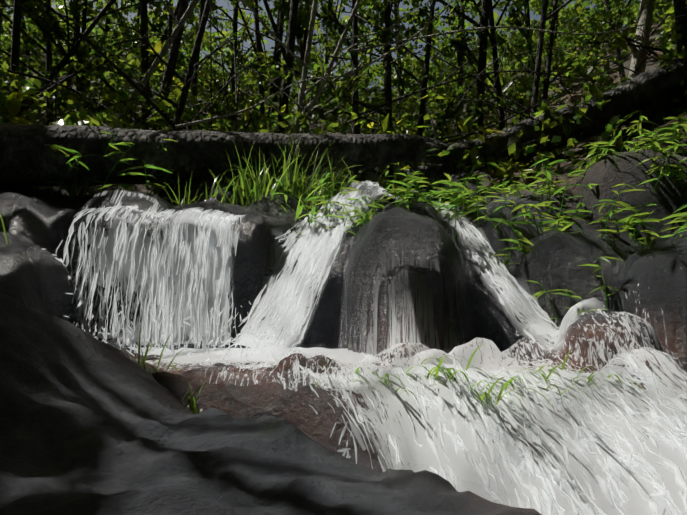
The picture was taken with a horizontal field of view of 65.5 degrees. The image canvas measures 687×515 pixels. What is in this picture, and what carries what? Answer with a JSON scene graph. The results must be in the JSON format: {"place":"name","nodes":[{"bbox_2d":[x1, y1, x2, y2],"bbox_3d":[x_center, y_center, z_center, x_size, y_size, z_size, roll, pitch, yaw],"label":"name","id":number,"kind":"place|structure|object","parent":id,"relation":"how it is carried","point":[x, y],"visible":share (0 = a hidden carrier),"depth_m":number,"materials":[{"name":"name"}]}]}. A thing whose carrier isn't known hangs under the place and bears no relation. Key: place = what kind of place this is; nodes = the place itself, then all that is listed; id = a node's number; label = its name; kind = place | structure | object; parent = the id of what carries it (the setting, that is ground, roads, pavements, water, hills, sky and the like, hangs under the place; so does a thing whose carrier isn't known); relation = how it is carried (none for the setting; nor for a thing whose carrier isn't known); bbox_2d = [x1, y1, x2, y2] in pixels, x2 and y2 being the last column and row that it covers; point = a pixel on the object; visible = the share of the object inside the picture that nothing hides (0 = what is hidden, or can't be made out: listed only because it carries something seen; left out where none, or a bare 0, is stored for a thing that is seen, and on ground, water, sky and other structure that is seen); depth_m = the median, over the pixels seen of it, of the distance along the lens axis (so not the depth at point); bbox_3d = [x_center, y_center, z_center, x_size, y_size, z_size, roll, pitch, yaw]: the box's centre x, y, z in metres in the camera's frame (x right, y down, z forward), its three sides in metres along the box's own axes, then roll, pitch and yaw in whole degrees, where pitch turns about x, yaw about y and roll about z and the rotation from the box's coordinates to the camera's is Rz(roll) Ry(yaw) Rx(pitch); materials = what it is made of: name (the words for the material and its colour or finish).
{"place":"outdoors","nodes":[
{"label":"outdoors","id":0,"kind":"place"},
{"bbox_2d":[1,0,663,98],"label":"sky","id":1,"kind":"structure","parent":0,"point":[223,3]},
{"bbox_2d":[0,21,686,514],"bbox_3d":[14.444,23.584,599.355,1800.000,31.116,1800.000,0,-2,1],"label":"terrain","id":2,"kind":"structure","parent":0,"point":[90,425],"depth_m":2.37,"materials":[{"name":"grey stone"}]},
{"bbox_2d":[4,0,671,93],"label":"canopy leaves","id":3,"kind":"object","parent":2,"relation":"on","point":[437,22],"visible":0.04,"depth_m":16.93,"materials":[{"name":"green plant"}]},
{"bbox_2d":[0,55,686,195],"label":"fallen log","id":4,"kind":"object","parent":2,"relation":"on","point":[27,157],"visible":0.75,"depth_m":3.83,"materials":[{"name":"wood"}]},
{"bbox_2d":[0,110,686,436],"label":"grass","id":5,"kind":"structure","parent":2,"relation":"on","point":[283,184],"depth_m":3.27,"materials":[{"name":"green plant"}]},
{"bbox_2d":[0,0,686,182],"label":"leaves","id":6,"kind":"object","parent":2,"relation":"on","point":[13,109],"visible":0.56,"depth_m":5.17,"materials":[{"name":"green plant"}]},
{"bbox_2d":[0,0,686,202],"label":"tree","id":7,"kind":"object","parent":2,"relation":"on","point":[518,43],"depth_m":6.65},
{"bbox_2d":[67,187,686,514],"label":"water stream","id":8,"kind":"structure","parent":2,"relation":"on","point":[416,456],"depth_m":2.15,"materials":[{"name":"white liquid"}]},
{"bbox_2d":[43,180,686,514],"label":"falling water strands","id":9,"kind":"object","parent":8,"relation":"on","point":[529,464],"visible":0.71,"depth_m":1.90,"materials":[{"name":"liquid"}]},
{"bbox_2d":[117,0,686,191],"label":"branches","id":10,"kind":"object","parent":2,"relation":"on","point":[646,9],"visible":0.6,"depth_m":5.27,"materials":[{"name":"grey plant"}]}
]}

